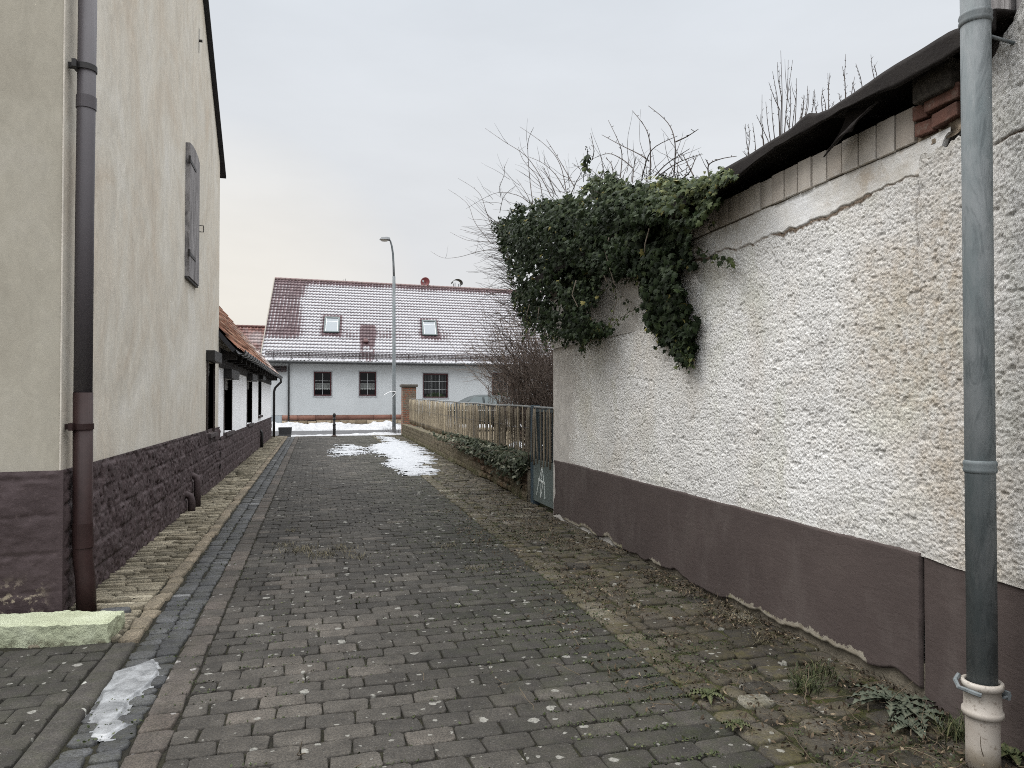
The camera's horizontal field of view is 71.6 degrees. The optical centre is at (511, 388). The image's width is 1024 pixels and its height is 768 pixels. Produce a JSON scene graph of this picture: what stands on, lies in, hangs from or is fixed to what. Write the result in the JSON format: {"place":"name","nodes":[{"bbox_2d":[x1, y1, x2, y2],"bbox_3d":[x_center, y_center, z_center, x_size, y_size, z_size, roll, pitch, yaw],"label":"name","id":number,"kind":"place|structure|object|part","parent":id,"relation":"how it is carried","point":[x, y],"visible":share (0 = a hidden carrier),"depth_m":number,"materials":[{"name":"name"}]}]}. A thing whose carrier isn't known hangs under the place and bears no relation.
{"place":"outdoors","nodes":[
{"label":"outdoors","id":0,"kind":"place"},
{"bbox_2d":[0,642,111,767],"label":"drive paving","id":1,"kind":"structure","parent":0,"point":[38,687],"depth_m":3.96,"materials":[{"name":"grey stone"}]},
{"bbox_2d":[275,429,400,435],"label":"street","id":2,"kind":"structure","parent":0,"point":[327,432],"depth_m":35.59,"materials":[{"name":"grey asphalt"}]},
{"bbox_2d":[271,420,491,430],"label":"snow bank","id":3,"kind":"structure","parent":2,"relation":"on","point":[327,426],"depth_m":38.61,"materials":[{"name":"white snow"}]},
{"bbox_2d":[162,435,774,767],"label":"lane paving","id":4,"kind":"structure","parent":0,"point":[354,484],"depth_m":4.36,"materials":[{"name":"grey stone"}]},
{"bbox_2d":[272,541,303,548],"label":"grass tuft","id":5,"kind":"object","parent":4,"relation":"on","point":[287,544],"visible":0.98,"depth_m":7.81,"materials":[{"name":"plant"}]},
{"bbox_2d":[272,542,323,556],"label":"grass tuft","id":6,"kind":"object","parent":4,"relation":"on","point":[302,547],"visible":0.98,"depth_m":7.52,"materials":[{"name":"green plant"}]},
{"bbox_2d":[304,546,350,560],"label":"grass tuft","id":7,"kind":"object","parent":4,"relation":"on","point":[324,551],"visible":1,"depth_m":7.29,"materials":[{"name":"green plant"}]},
{"bbox_2d":[331,413,336,436],"bbox_3d":[-7.778,1.582,31.079,0.248,1.053,0.244,0,-1,-16],"label":"bollard","id":8,"kind":"object","parent":4,"relation":"on","point":[334,426],"visible":0.98,"depth_m":31.02,"materials":[{"name":"black metal"}]},
{"bbox_2d":[330,542,358,550],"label":"grass tuft","id":9,"kind":"object","parent":4,"relation":"on","point":[341,546],"visible":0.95,"depth_m":7.64,"materials":[{"name":"plant"}]},
{"bbox_2d":[291,432,400,436],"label":"snow bank","id":10,"kind":"structure","parent":4,"relation":"on","point":[376,433],"depth_m":32.28,"materials":[{"name":"white snow"}]},
{"bbox_2d":[327,444,374,456],"bbox_3d":[-5.364,1.956,23.025,1.960,0.035,6.280,0,-1,-16],"label":"snow patch","id":11,"kind":"object","parent":4,"relation":"on","point":[353,447],"visible":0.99,"depth_m":21.89,"materials":[{"name":"white snow"}]},
{"bbox_2d":[348,552,372,559],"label":"grass tuft","id":12,"kind":"object","parent":4,"relation":"on","point":[359,555],"visible":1,"depth_m":7.21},
{"bbox_2d":[436,540,469,549],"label":"grass tuft","id":13,"kind":"object","parent":4,"relation":"on","point":[449,545],"visible":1,"depth_m":7.73,"materials":[{"name":"green plant"}]},
{"bbox_2d":[465,563,487,572],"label":"grass tuft","id":14,"kind":"object","parent":4,"relation":"on","point":[474,566],"visible":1,"depth_m":6.71,"materials":[{"name":"plant"}]},
{"bbox_2d":[77,454,964,767],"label":"joint weeds","id":15,"kind":"object","parent":4,"relation":"on","point":[711,752],"visible":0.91,"depth_m":4.45,"materials":[{"name":"green plant"}]},
{"bbox_2d":[279,468,1007,767],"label":"twig litter","id":16,"kind":"object","parent":4,"relation":"on","point":[910,748],"visible":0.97,"depth_m":3.94,"materials":[{"name":"brown wood"}]},
{"bbox_2d":[420,427,552,468],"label":"garden ground","id":17,"kind":"structure","parent":0,"point":[493,435],"depth_m":26.08,"materials":[{"name":"soil"}]},
{"bbox_2d":[450,395,521,429],"bbox_3d":[-1.558,0.967,29.549,3.993,1.452,1.856,0,-1,-16],"label":"parked car","id":18,"kind":"object","parent":17,"relation":"on","point":[480,398],"visible":0.2,"depth_m":28.85,"materials":[{"name":"paint"}]},
{"bbox_3d":[-1.565,0.500,28.748,0.763,0.360,0.215,0,-1,-16],"label":"side window","id":19,"kind":"part","parent":18,"relation":"part of","materials":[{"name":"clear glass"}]},
{"bbox_3d":[-0.759,0.503,28.972,0.725,0.360,0.215,0,-1,-16],"label":"side window","id":20,"kind":"part","parent":18,"relation":"part of","materials":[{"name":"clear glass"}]},
{"bbox_2d":[436,291,551,452],"bbox_3d":[0.316,-0.455,15.391,3.644,3.806,4.686,0,-1,-16],"label":"bare shrub","id":21,"kind":"object","parent":17,"relation":"on","point":[497,361],"visible":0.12,"depth_m":15.66,"materials":[{"name":"brown plant"}]},
{"bbox_2d":[450,276,552,462],"bbox_3d":[0.740,-0.366,12.928,4.323,3.553,7.028,0,-1,-3],"label":"bare shrub","id":22,"kind":"object","parent":17,"relation":"on","point":[527,393],"visible":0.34,"depth_m":12.86,"materials":[{"name":"brown plant"}]},
{"bbox_2d":[486,314,551,435],"bbox_3d":[0.540,-0.512,21.085,2.503,4.099,5.492,0,-1,23],"label":"bare shrub","id":23,"kind":"object","parent":17,"relation":"on","point":[516,344],"visible":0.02,"depth_m":19.86,"materials":[{"name":"brown plant"}]},
{"bbox_2d":[0,436,1023,767],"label":"lane bed","id":24,"kind":"object","parent":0,"point":[740,708],"visible":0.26,"depth_m":4.00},
{"bbox_2d":[0,610,124,647],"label":"stone step","id":25,"kind":"object","parent":24,"relation":"on","point":[57,628],"visible":0.98,"depth_m":4.65,"materials":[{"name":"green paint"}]},
{"bbox_2d":[13,642,135,767],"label":"concrete kerb","id":26,"kind":"structure","parent":24,"relation":"on","point":[48,743],"depth_m":3.60,"materials":[{"name":"grey concrete"}]},
{"bbox_2d":[28,436,284,647],"bbox_3d":[-6.523,1.902,17.755,0.562,0.151,27.170,0,-1,-16],"label":"sandstone strip","id":27,"kind":"object","parent":24,"relation":"on","point":[148,569],"visible":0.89,"depth_m":7.42,"materials":[{"name":"beige stone"}]},
{"bbox_2d":[100,606,130,612],"bbox_3d":[-2.981,1.672,5.338,0.220,0.055,0.114,0,-1,-20],"label":"loose stone","id":28,"kind":"object","parent":27,"relation":"on","point":[127,609],"visible":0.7,"depth_m":5.32,"materials":[{"name":"grey stone"}]},
{"bbox_2d":[49,437,294,767],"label":"slag gutter","id":29,"kind":"object","parent":24,"relation":"on","point":[108,754],"visible":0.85,"depth_m":4.97,"materials":[{"name":"stone"}]},
{"bbox_2d":[85,659,160,741],"bbox_3d":[-2.127,1.664,3.885,0.304,0.026,1.120,0,-1,-16],"label":"ice patch","id":30,"kind":"object","parent":29,"relation":"on","point":[124,685],"visible":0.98,"depth_m":3.84,"materials":[{"name":"white ice"}]},
{"bbox_2d":[118,436,286,642],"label":"tan kerb","id":31,"kind":"structure","parent":24,"relation":"on","point":[139,627],"depth_m":6.48,"materials":[{"name":"beige stone"}]},
{"bbox_2d":[120,436,298,767],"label":"header course","id":32,"kind":"object","parent":24,"relation":"on","point":[153,739],"visible":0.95,"depth_m":4.35,"materials":[{"name":"grey stone"}]},
{"bbox_2d":[528,405,553,508],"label":"garden gate","id":33,"kind":"structure","parent":24,"relation":"on","point":[541,482],"depth_m":10.53,"materials":[{"name":"grey metal"}]},
{"bbox_2d":[919,0,1023,767],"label":"roughcast house","id":34,"kind":"structure","parent":24,"relation":"on","point":[971,214],"depth_m":3.20,"materials":[{"name":"white paint"}]},
{"bbox_2d":[209,0,959,324],"label":"sky","id":35,"kind":"structure","parent":0,"point":[347,125],"materials":[{"name":"white"}]},
{"bbox_2d":[372,435,1023,767],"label":"pavement","id":36,"kind":"structure","parent":0,"point":[771,668],"depth_m":4.63,"materials":[{"name":"stone"}]},
{"bbox_2d":[366,436,439,475],"bbox_3d":[-3.796,1.957,23.191,2.034,0.040,16.704,0,-1,-16],"label":"snow patch","id":37,"kind":"object","parent":36,"relation":"on","point":[393,448],"visible":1,"depth_m":19.86,"materials":[{"name":"white snow"}]},
{"bbox_2d":[401,424,530,501],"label":"garden wall","id":38,"kind":"structure","parent":36,"relation":"on","point":[423,438],"depth_m":16.07,"materials":[{"name":"beige stone"}]},
{"bbox_2d":[409,399,530,462],"bbox_3d":[-2.115,0.883,21.532,0.151,1.210,21.264,0,-1,-13],"label":"paling fence","id":39,"kind":"object","parent":38,"relation":"on","point":[433,415],"visible":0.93,"depth_m":16.58,"materials":[{"name":"brown wood"}]},
{"bbox_2d":[427,423,530,489],"bbox_3d":[-1.307,1.259,16.279,1.192,1.091,10.871,0,-1,-16],"label":"garden ivy","id":40,"kind":"object","parent":38,"relation":"on","point":[502,458],"visible":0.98,"depth_m":12.92,"materials":[{"name":"green plant"}]},
{"bbox_2d":[384,459,1023,767],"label":"leaf litter","id":41,"kind":"object","parent":36,"relation":"on","point":[711,600],"visible":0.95,"depth_m":4.55,"materials":[{"name":"brown plant"}]},
{"bbox_2d":[687,687,725,704],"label":"weed","id":42,"kind":"object","parent":36,"relation":"on","point":[708,693],"visible":0.98,"depth_m":3.80,"materials":[{"name":"green plant"}]},
{"bbox_2d":[711,608,755,624],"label":"grass tuft","id":43,"kind":"object","parent":36,"relation":"on","point":[738,612],"visible":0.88,"depth_m":5.16,"materials":[{"name":"plant"}]},
{"bbox_2d":[721,718,751,731],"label":"weed","id":44,"kind":"object","parent":36,"relation":"on","point":[740,722],"visible":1,"depth_m":3.44,"materials":[{"name":"green plant"}]},
{"bbox_2d":[740,630,774,645],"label":"grass tuft","id":45,"kind":"object","parent":36,"relation":"on","point":[759,637],"visible":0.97,"depth_m":4.69,"materials":[{"name":"plant"}]},
{"bbox_2d":[785,663,833,700],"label":"grass tuft","id":46,"kind":"object","parent":36,"relation":"on","point":[800,685],"visible":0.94,"depth_m":3.92,"materials":[{"name":"green plant"}]},
{"bbox_2d":[782,655,861,686],"bbox_3d":[1.769,1.615,4.103,0.449,0.099,0.389,1,-1,-33],"label":"grass tuft","id":47,"kind":"object","parent":36,"relation":"on","point":[819,671],"visible":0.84,"depth_m":4.10,"materials":[{"name":"green plant"}]},
{"bbox_2d":[847,683,941,719],"bbox_3d":[1.975,1.627,3.713,0.380,0.059,0.480,1,-1,-41],"label":"weed","id":48,"kind":"object","parent":36,"relation":"on","point":[883,695],"visible":0.91,"depth_m":3.70,"materials":[{"name":"green plant"}]},
{"bbox_2d":[887,715,927,739],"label":"weed","id":49,"kind":"object","parent":36,"relation":"on","point":[912,723],"visible":0.98,"depth_m":3.43,"materials":[{"name":"green plant"}]},
{"bbox_2d":[890,696,955,730],"bbox_3d":[2.052,1.626,3.601,0.317,0.051,0.381,0,-1,-16],"label":"weed","id":50,"kind":"object","parent":36,"relation":"on","point":[928,711],"visible":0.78,"depth_m":3.56,"materials":[{"name":"green plant"}]},
{"bbox_2d":[916,706,964,744],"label":"grass tuft","id":51,"kind":"object","parent":36,"relation":"on","point":[958,731],"visible":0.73,"depth_m":3.38,"materials":[{"name":"green plant"}]},
{"bbox_2d":[1001,742,1023,767],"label":"weed","id":52,"kind":"object","parent":36,"relation":"on","point":[1016,753],"visible":0.62,"depth_m":3.15,"materials":[{"name":"green plant"}]},
{"label":"ground","id":53,"kind":"structure","parent":0,"visible":0},
{"bbox_2d":[0,0,225,613],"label":"beige house","id":54,"kind":"structure","parent":53,"relation":"on","point":[112,167],"depth_m":6.19,"materials":[{"name":"paint"}]},
{"bbox_2d":[206,350,221,437],"bbox_3d":[-5.393,0.098,12.619,0.330,1.511,0.984,0,-1,-16],"label":"window","id":55,"kind":"structure","parent":54,"relation":"in","point":[212,356],"depth_m":12.92,"materials":[{"name":"black glass"}]},
{"bbox_2d":[218,306,282,480],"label":"white cottage","id":56,"kind":"structure","parent":53,"relation":"on","point":[248,374],"depth_m":17.97,"materials":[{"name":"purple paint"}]},
{"bbox_2d":[223,369,238,436],"bbox_3d":[-6.122,0.297,15.242,0.360,1.386,1.527,0,-1,-16],"label":"window","id":57,"kind":"structure","parent":56,"relation":"in","point":[231,374],"depth_m":15.04,"materials":[{"name":"black glass"}]},
{"bbox_2d":[246,373,257,426],"bbox_3d":[-7.508,0.326,20.234,0.360,1.468,1.696,0,-1,-16],"label":"window","id":58,"kind":"structure","parent":56,"relation":"in","point":[251,377],"depth_m":20.45,"materials":[{"name":"black glass"}]},
{"bbox_2d":[258,376,265,417],"bbox_3d":[-8.563,0.239,24.034,0.360,1.460,1.291,0,-1,-16],"label":"window","id":59,"kind":"structure","parent":56,"relation":"in","point":[260,377],"depth_m":23.53,"materials":[{"name":"black glass"}]},
{"bbox_2d":[236,325,315,422],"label":"red roof house","id":60,"kind":"structure","parent":53,"relation":"on","point":[254,334],"depth_m":54.12,"materials":[{"name":"tile"}]},
{"bbox_2d":[278,427,292,435],"bbox_3d":[-10.173,1.924,31.884,0.631,0.394,0.520,0,-1,-16],"label":"planter","id":61,"kind":"object","parent":53,"relation":"on","point":[285,431],"visible":0.87,"depth_m":31.69,"materials":[{"name":"concrete"}]},
{"bbox_2d":[380,237,396,432],"bbox_3d":[-5.760,-2.435,33.157,0.859,9.311,0.385,0,-1,-16],"label":"street lamp","id":62,"kind":"object","parent":53,"relation":"on","point":[384,239],"visible":0.89,"depth_m":33.18,"materials":[{"name":"metal"}]},
{"bbox_2d":[260,277,552,423],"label":"grey house","id":63,"kind":"structure","parent":53,"relation":"on","point":[326,350],"depth_m":46.11,"materials":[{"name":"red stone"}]},
{"bbox_2d":[313,371,332,396],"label":"window","id":64,"kind":"structure","parent":63,"relation":"in","point":[322,380],"depth_m":43.93,"materials":[{"name":"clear glass"}]},
{"bbox_2d":[323,316,339,332],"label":"roof window","id":65,"kind":"structure","parent":63,"relation":"in","point":[331,324],"depth_m":45.83,"materials":[{"name":"white glass"}]},
{"bbox_2d":[358,371,376,396],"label":"window","id":66,"kind":"structure","parent":63,"relation":"in","point":[367,380],"depth_m":44.81,"materials":[{"name":"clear glass"}]},
{"bbox_2d":[422,320,437,335],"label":"roof window","id":67,"kind":"structure","parent":63,"relation":"in","point":[429,328],"depth_m":47.86,"materials":[{"name":"white glass"}]},
{"bbox_2d":[422,372,448,398],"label":"window","id":68,"kind":"structure","parent":63,"relation":"in","point":[435,385],"depth_m":46.20,"materials":[{"name":"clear glass"}]},
{"bbox_2d":[491,372,514,396],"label":"window","id":69,"kind":"structure","parent":63,"relation":"in","point":[494,386],"depth_m":47.57,"materials":[{"name":"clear glass"}]},
{"bbox_2d":[400,384,417,434],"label":"brick pillar","id":70,"kind":"structure","parent":53,"relation":"on","point":[408,391],"depth_m":32.11,"materials":[{"name":"brick"}]},
{"bbox_2d":[534,8,1016,700],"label":"roughcast shed","id":71,"kind":"structure","parent":53,"relation":"on","point":[762,458],"depth_m":4.75,"materials":[{"name":"paint"}]},
{"bbox_2d":[491,146,738,373],"bbox_3d":[0.645,-1.713,9.502,1.304,3.311,9.557,0,-1,-16],"label":"wall ivy","id":72,"kind":"object","parent":71,"relation":"attached to","point":[655,257],"depth_m":7.11,"materials":[{"name":"green plant"}]},
{"bbox_2d":[432,106,735,336],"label":"climber shoots","id":73,"kind":"object","parent":72,"relation":"attached to","point":[503,269],"visible":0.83,"depth_m":9.66,"materials":[{"name":"brown plant"}]},
{"bbox_2d":[744,55,876,155],"bbox_3d":[4.848,-1.884,11.132,2.863,7.424,0.838,0,-1,-16],"label":"bare tree","id":74,"kind":"object","parent":53,"relation":"on","point":[786,111],"visible":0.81,"depth_m":10.86,"materials":[{"name":"brown plant"}]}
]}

